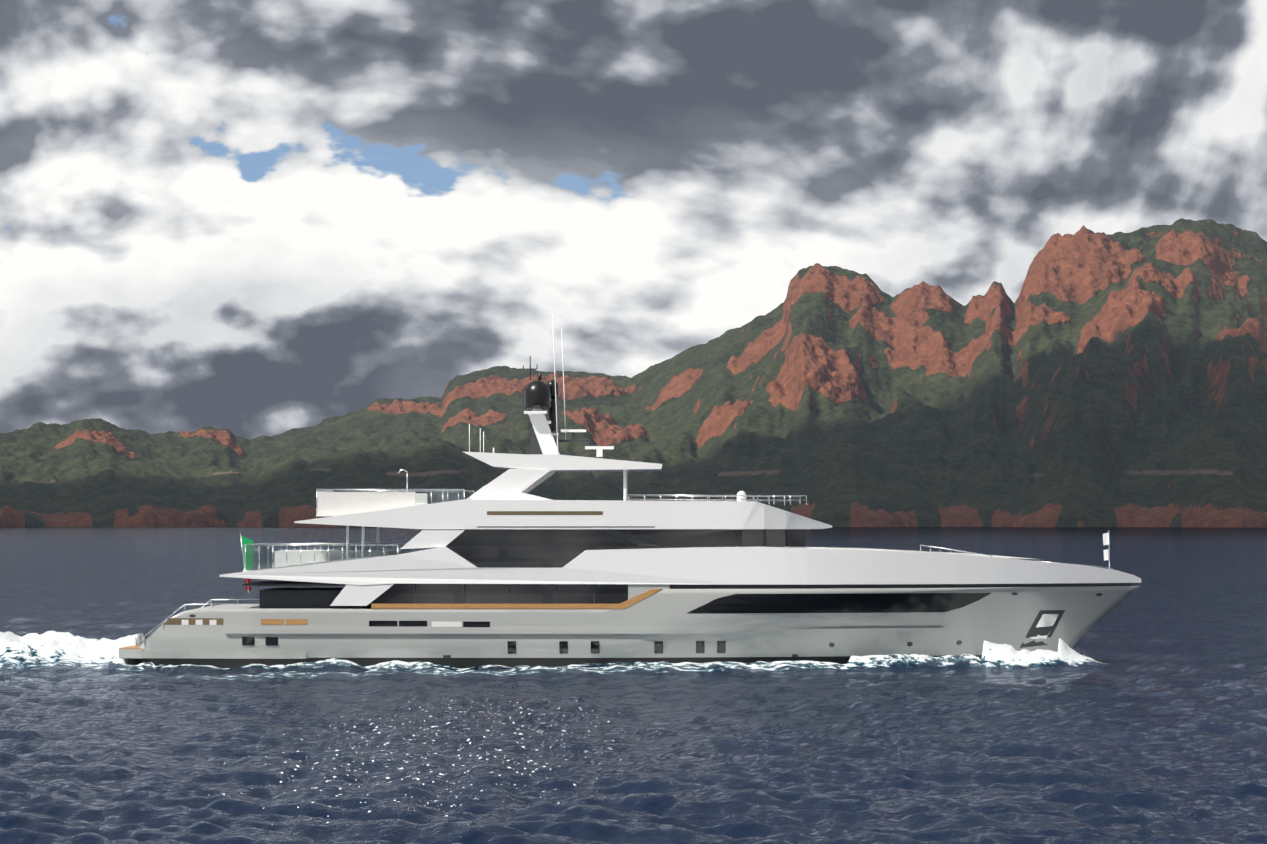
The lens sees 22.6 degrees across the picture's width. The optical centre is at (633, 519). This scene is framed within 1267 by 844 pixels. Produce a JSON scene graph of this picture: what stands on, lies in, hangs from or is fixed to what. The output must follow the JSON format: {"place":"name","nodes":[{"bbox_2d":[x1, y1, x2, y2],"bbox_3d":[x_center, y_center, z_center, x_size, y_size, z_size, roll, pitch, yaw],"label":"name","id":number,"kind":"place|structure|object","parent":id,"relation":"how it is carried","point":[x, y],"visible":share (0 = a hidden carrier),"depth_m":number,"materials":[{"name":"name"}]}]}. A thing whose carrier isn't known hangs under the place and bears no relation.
{"place":"outdoors","nodes":[
{"label":"outdoors","id":0,"kind":"place"},
{"bbox_2d":[0,527,1266,843],"bbox_3d":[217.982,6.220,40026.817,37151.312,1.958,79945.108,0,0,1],"label":"sea","id":1,"kind":"structure","parent":0,"point":[1138,715],"depth_m":104.31,"materials":[{"name":"liquid"}]},
{"bbox_2d":[119,312,1140,668],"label":"yacht","id":2,"kind":"object","parent":1,"relation":"on","point":[507,570],"visible":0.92,"depth_m":147.09,"materials":[{"name":"white paint"}]},
{"bbox_2d":[0,218,1266,527],"bbox_3d":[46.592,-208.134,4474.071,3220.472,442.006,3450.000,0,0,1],"label":"mountains","id":3,"kind":"structure","parent":0,"point":[1088,378],"depth_m":3648.32,"materials":[{"name":"green plant"}]},
{"bbox_2d":[0,0,1266,438],"label":"sky","id":4,"kind":"structure","parent":0,"point":[251,219],"materials":[{"name":"grey"}]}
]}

